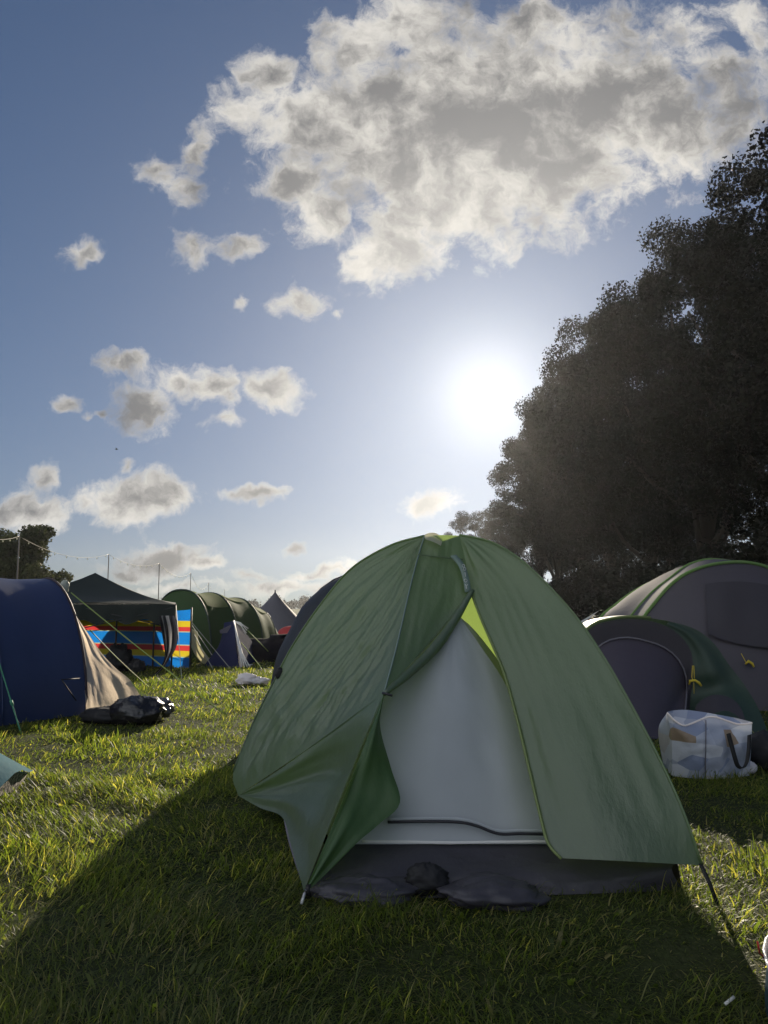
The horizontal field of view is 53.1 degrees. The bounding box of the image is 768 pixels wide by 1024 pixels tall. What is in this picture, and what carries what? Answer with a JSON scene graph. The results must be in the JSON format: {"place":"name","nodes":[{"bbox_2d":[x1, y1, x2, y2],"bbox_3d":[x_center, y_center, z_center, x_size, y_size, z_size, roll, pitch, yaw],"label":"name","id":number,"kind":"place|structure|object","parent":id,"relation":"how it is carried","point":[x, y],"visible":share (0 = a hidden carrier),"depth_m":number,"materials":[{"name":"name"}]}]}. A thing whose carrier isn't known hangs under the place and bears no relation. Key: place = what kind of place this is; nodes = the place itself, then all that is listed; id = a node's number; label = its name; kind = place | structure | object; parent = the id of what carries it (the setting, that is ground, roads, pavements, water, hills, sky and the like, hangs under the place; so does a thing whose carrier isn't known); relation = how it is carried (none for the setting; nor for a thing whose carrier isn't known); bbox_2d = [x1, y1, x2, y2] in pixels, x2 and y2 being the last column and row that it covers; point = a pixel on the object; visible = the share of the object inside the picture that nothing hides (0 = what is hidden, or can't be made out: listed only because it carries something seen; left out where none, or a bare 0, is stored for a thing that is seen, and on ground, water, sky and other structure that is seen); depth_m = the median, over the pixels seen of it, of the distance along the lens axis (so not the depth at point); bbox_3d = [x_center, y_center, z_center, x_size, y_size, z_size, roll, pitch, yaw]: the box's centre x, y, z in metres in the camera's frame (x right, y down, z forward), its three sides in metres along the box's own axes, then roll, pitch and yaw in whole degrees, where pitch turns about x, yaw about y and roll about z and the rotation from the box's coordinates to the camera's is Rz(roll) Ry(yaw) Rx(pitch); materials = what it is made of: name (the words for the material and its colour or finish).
{"place":"outdoors","nodes":[
{"label":"outdoors","id":0,"kind":"place"},
{"bbox_2d":[0,609,767,1023],"bbox_3d":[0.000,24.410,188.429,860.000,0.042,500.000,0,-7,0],"label":"ground","id":1,"kind":"structure","parent":0,"point":[666,959],"depth_m":2.75,"materials":[{"name":"green plant"}]},
{"bbox_2d":[16,536,19,578],"bbox_3d":[-14.758,2.985,30.864,0.083,4.031,0.063,2,-7,-13],"label":"festoon pole","id":2,"kind":"object","parent":1,"relation":"on","point":[18,557],"visible":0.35,"depth_m":30.99,"materials":[{"name":"grey metal"}]},
{"bbox_2d":[0,536,222,593],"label":"festoon lights","id":3,"kind":"object","parent":2,"relation":"hanging from","point":[96,558],"visible":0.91,"depth_m":38.78,"materials":[{"name":"metal"}]},
{"bbox_2d":[0,753,39,795],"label":"ridge tent","id":4,"kind":"object","parent":1,"relation":"on","point":[10,775],"visible":0.88,"depth_m":4.73,"materials":[{"name":"teal fabric"}]},
{"bbox_2d":[0,524,73,582],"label":"tree","id":5,"kind":"object","parent":1,"relation":"on","point":[32,559],"visible":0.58,"depth_m":54.63,"materials":[{"name":"green plant"}]},
{"bbox_2d":[78,706,110,724],"bbox_3d":[-2.776,2.044,7.760,0.631,0.162,0.416,0,-7,0],"label":"holdall","id":6,"kind":"object","parent":1,"relation":"on","point":[98,715],"visible":0.56,"depth_m":7.61,"materials":[{"name":"black fabric"}]},
{"bbox_2d":[0,577,227,733],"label":"tunnel tent","id":7,"kind":"object","parent":1,"relation":"on","point":[54,662],"visible":0.94,"depth_m":8.16,"materials":[{"name":"blue fabric"}]},
{"bbox_2d":[105,643,132,671],"bbox_3d":[-4.752,2.601,13.787,0.561,0.512,0.426,0,-7,0],"label":"rucksack","id":8,"kind":"object","parent":1,"relation":"on","point":[122,652],"visible":0.71,"depth_m":13.65,"materials":[{"name":"black fabric"}]},
{"bbox_2d":[67,573,181,678],"bbox_3d":[-5.308,1.994,14.007,3.177,1.811,4.180,2,-7,-15],"label":"gazebo","id":9,"kind":"object","parent":1,"relation":"on","point":[101,596],"visible":0.58,"depth_m":13.42,"materials":[{"name":"fabric"}]},
{"bbox_2d":[153,616,178,674],"bbox_3d":[-3.766,2.313,13.280,0.405,1.031,0.146,0,-7,0],"label":"striped towel","id":10,"kind":"object","parent":9,"relation":"hanging from","point":[169,629],"visible":0.98,"depth_m":13.31,"materials":[{"name":"grey fabric"}]},
{"bbox_2d":[128,657,146,671],"bbox_3d":[-4.385,2.715,13.673,0.324,0.258,0.288,-3,-8,25],"label":"kit bag","id":11,"kind":"object","parent":1,"relation":"on","point":[135,665],"visible":0.93,"depth_m":13.57,"materials":[{"name":"black fabric"}]},
{"bbox_2d":[109,695,166,725],"bbox_3d":[-2.452,1.965,7.634,0.561,0.288,0.430,0,-7,0],"label":"bin bag","id":12,"kind":"object","parent":1,"relation":"on","point":[141,710],"visible":0.94,"depth_m":7.50,"materials":[{"name":"black plastic"}]},
{"bbox_2d":[79,607,229,667],"bbox_3d":[-4.688,2.445,15.006,4.029,1.160,0.193,-3,-8,22],"label":"windbreak","id":13,"kind":"object","parent":1,"relation":"on","point":[147,638],"visible":0.42,"depth_m":15.05,"materials":[{"name":"fabric"}]},
{"bbox_2d":[158,697,174,717],"bbox_3d":[-2.384,2.045,8.023,0.398,0.225,0.306,0,-7,0],"label":"bin bag","id":14,"kind":"object","parent":1,"relation":"on","point":[169,706],"visible":0.27,"depth_m":7.99,"materials":[{"name":"black plastic"}]},
{"bbox_2d":[75,595,310,608],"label":"wood","id":15,"kind":"object","parent":1,"relation":"on","point":[294,604],"visible":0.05,"depth_m":350.94,"materials":[{"name":"green plant"}]},
{"bbox_2d":[161,589,277,667],"bbox_3d":[-4.183,2.661,18.216,2.741,1.644,7.942,0,-7,0],"label":"tunnel tent","id":16,"kind":"object","parent":1,"relation":"on","point":[212,613],"visible":0.56,"depth_m":17.67,"materials":[{"name":"green fabric"}]},
{"bbox_2d":[204,620,267,667],"bbox_3d":[-2.960,2.679,15.808,1.408,0.896,2.752,0,-7,0],"label":"ridge tent","id":17,"kind":"object","parent":1,"relation":"on","point":[234,634],"visible":0.96,"depth_m":15.20,"materials":[{"name":"blue fabric"}]},
{"bbox_2d":[235,672,270,683],"bbox_3d":[-1.973,2.509,11.607,0.552,0.160,0.317,0,-7,0],"label":"carrier bag","id":18,"kind":"object","parent":1,"relation":"on","point":[246,678],"visible":1,"depth_m":11.50,"materials":[{"name":"white plastic"}]},
{"bbox_2d":[236,634,286,661],"bbox_3d":[-2.447,2.935,16.711,1.892,0.565,1.326,0,-7,0],"label":"tent","id":19,"kind":"object","parent":1,"relation":"on","point":[272,644],"visible":0.46,"depth_m":16.16,"materials":[{"name":"black fabric"}]},
{"bbox_2d":[261,590,296,631],"bbox_3d":[-4.651,4.257,32.725,3.500,1.862,3.200,0,-7,0],"label":"bell tent","id":20,"kind":"object","parent":1,"relation":"on","point":[278,610],"visible":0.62,"depth_m":32.14,"materials":[{"name":"grey fabric"}]},
{"bbox_2d":[278,626,290,633],"bbox_3d":[-3.125,4.070,25.698,0.952,0.512,0.989,0,-7,0],"label":"dome tent","id":21,"kind":"object","parent":1,"relation":"on","point":[284,630],"visible":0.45,"depth_m":25.42,"materials":[{"name":"red fabric"}]},
{"bbox_2d":[270,575,342,685],"bbox_3d":[-0.221,1.273,6.896,1.598,1.462,1.575,0,-7,0],"label":"dome tent","id":22,"kind":"object","parent":1,"relation":"on","point":[309,607],"visible":0.16,"depth_m":6.62,"materials":[{"name":"blue fabric"}]},
{"bbox_2d":[310,872,419,907],"bbox_3d":[-0.076,1.504,3.074,0.500,0.087,0.224,0,-7,0],"label":"stuff sack","id":23,"kind":"object","parent":1,"relation":"on","point":[346,886],"visible":0.84,"depth_m":3.02,"materials":[{"name":"fabric"}]},
{"bbox_2d":[404,861,449,896],"bbox_3d":[0.174,1.483,3.111,0.186,0.127,0.110,0,-7,0],"label":"pouch","id":24,"kind":"object","parent":23,"relation":"on","point":[428,877],"visible":0.91,"depth_m":3.08,"materials":[{"name":"black fabric"}]},
{"bbox_2d":[233,533,719,906],"bbox_3d":[0.212,0.923,4.417,2.177,1.568,2.728,0,-7,0],"label":"dome tent","id":25,"kind":"object","parent":1,"relation":"on","point":[431,688],"visible":0.98,"depth_m":3.55,"materials":[{"name":"fabric"}]},
{"bbox_2d":[383,589,474,695],"bbox_3d":[0.221,0.619,3.745,0.621,0.498,0.058,6,-9,-40],"label":"rolled door","id":26,"kind":"structure","parent":25,"relation":"in","point":[438,642],"depth_m":3.74,"materials":[{"name":"green fabric"}]},
{"bbox_2d":[444,507,510,547],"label":"broadleaf tree","id":27,"kind":"object","parent":1,"relation":"on","point":[461,522],"visible":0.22,"depth_m":98.74,"materials":[{"name":"green plant"}]},
{"bbox_2d":[436,871,551,911],"bbox_3d":[0.430,1.492,3.034,0.448,0.102,0.251,0,-7,0],"label":"stuff sack","id":28,"kind":"object","parent":1,"relation":"on","point":[473,890],"visible":0.97,"depth_m":2.96,"materials":[{"name":"fabric"}]},
{"bbox_2d":[487,420,568,583],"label":"broadleaf tree","id":29,"kind":"object","parent":1,"relation":"on","point":[541,571],"visible":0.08,"depth_m":75.24,"materials":[{"name":"green plant"}]},
{"bbox_2d":[491,384,597,580],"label":"broadleaf tree","id":30,"kind":"object","parent":1,"relation":"on","point":[516,453],"visible":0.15,"depth_m":66.76,"materials":[{"name":"green plant"}]},
{"bbox_2d":[515,353,625,620],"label":"broadleaf tree","id":31,"kind":"object","parent":1,"relation":"on","point":[551,543],"visible":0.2,"depth_m":58.72,"materials":[{"name":"green plant"}]},
{"bbox_2d":[544,570,609,620],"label":"bush","id":32,"kind":"object","parent":1,"relation":"on","point":[551,583],"visible":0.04,"depth_m":43.50,"materials":[{"name":"green plant"}]},
{"bbox_2d":[581,611,597,622],"bbox_3d":[4.003,2.561,15.755,0.704,1.074,0.900,0,-7,0],"label":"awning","id":33,"kind":"object","parent":1,"relation":"on","point":[585,620],"visible":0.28,"depth_m":15.56,"materials":[{"name":"fabric"}]},
{"bbox_2d":[521,314,672,569],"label":"broadleaf tree","id":34,"kind":"object","parent":1,"relation":"on","point":[559,513],"visible":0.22,"depth_m":52.48,"materials":[{"name":"green plant"}]},
{"bbox_2d":[551,557,656,615],"bbox_3d":[11.437,4.069,37.214,5.958,3.695,6.410,5,-9,-35],"label":"bush","id":35,"kind":"object","parent":1,"relation":"on","point":[579,584],"visible":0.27,"depth_m":36.88,"materials":[{"name":"green plant"}]},
{"bbox_2d":[570,562,670,618],"bbox_3d":[11.068,3.445,29.749,6.410,3.043,5.958,2,-7,-16],"label":"bush","id":36,"kind":"object","parent":1,"relation":"on","point":[610,596],"visible":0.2,"depth_m":30.11,"materials":[{"name":"green plant"}]},
{"bbox_2d":[552,262,729,570],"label":"broadleaf tree","id":37,"kind":"object","parent":1,"relation":"on","point":[608,504],"visible":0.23,"depth_m":44.08,"materials":[{"name":"green plant"}]},
{"bbox_2d":[572,203,767,553],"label":"broadleaf tree","id":38,"kind":"object","parent":1,"relation":"on","point":[665,523],"visible":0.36,"depth_m":36.45,"materials":[{"name":"green plant"}]},
{"bbox_2d":[583,615,766,738],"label":"dome tent","id":39,"kind":"object","parent":1,"relation":"on","point":[652,661],"visible":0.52,"depth_m":7.56,"materials":[{"name":"green fabric"}]},
{"bbox_2d":[599,637,686,738],"bbox_3d":[2.375,1.623,7.212,1.305,0.859,0.984,0,-7,0],"label":"door","id":40,"kind":"structure","parent":39,"relation":"in","point":[651,675],"depth_m":7.40,"materials":[{"name":"fabric"}]},
{"bbox_2d":[618,515,744,569],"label":"broadleaf tree","id":41,"kind":"object","parent":1,"relation":"on","point":[688,542],"visible":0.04,"depth_m":63.26,"materials":[{"name":"green plant"}]},
{"bbox_2d":[599,558,767,710],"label":"dome tent","id":42,"kind":"object","parent":1,"relation":"on","point":[721,604],"visible":0.45,"depth_m":9.23,"materials":[{"name":"grey fabric"}]},
{"bbox_2d":[627,533,767,588],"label":"bush","id":43,"kind":"object","parent":1,"relation":"on","point":[702,550],"visible":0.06,"depth_m":25.49,"materials":[{"name":"green plant"}]},
{"bbox_2d":[629,151,767,551],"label":"broadleaf tree","id":44,"kind":"object","parent":1,"relation":"on","point":[705,444],"visible":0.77,"depth_m":29.65,"materials":[{"name":"green plant"}]},
{"bbox_2d":[658,710,752,778],"bbox_3d":[2.265,1.597,5.327,0.672,0.435,0.492,0,-7,0],"label":"shopping sack","id":45,"kind":"object","parent":1,"relation":"on","point":[700,743],"visible":0.98,"depth_m":5.20,"materials":[{"name":"plastic"}]},
{"bbox_2d":[658,520,767,575],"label":"bush","id":46,"kind":"object","parent":1,"relation":"on","point":[750,552],"visible":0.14,"depth_m":19.24,"materials":[{"name":"green plant"}]},
{"bbox_2d":[724,995,734,1005],"bbox_3d":[0.995,1.407,2.212,0.040,0.020,0.009,3,-8,-25],"label":"cigarette end","id":47,"kind":"object","parent":1,"relation":"on","point":[732,998],"visible":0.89,"depth_m":2.21,"materials":[{"name":"white paper"}]},
{"bbox_2d":[695,120,767,436],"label":"broadleaf tree","id":48,"kind":"object","parent":1,"relation":"on","point":[751,308],"visible":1,"depth_m":22.30,"materials":[{"name":"green plant"}]},
{"bbox_2d":[750,761,756,773],"bbox_3d":[2.563,1.779,5.361,0.087,0.082,0.083,0,-7,0],"label":"plastic scrap","id":49,"kind":"object","parent":1,"relation":"on","point":[753,765],"visible":0.6,"depth_m":5.33,"materials":[{"name":"white plastic"}]},
{"bbox_2d":[750,729,767,769],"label":"kit bag","id":50,"kind":"object","parent":1,"relation":"on","point":[759,747],"visible":0.74,"depth_m":5.43,"materials":[{"name":"black fabric"}]},
{"bbox_2d":[756,935,767,1016],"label":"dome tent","id":51,"kind":"object","parent":1,"relation":"on","point":[765,950],"visible":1,"depth_m":2.21,"materials":[{"name":"fabric"}]},
{"bbox_2d":[0,0,767,608],"label":"sky","id":52,"kind":"structure","parent":0,"point":[306,267],"materials":[{"name":"blue"}]}
]}

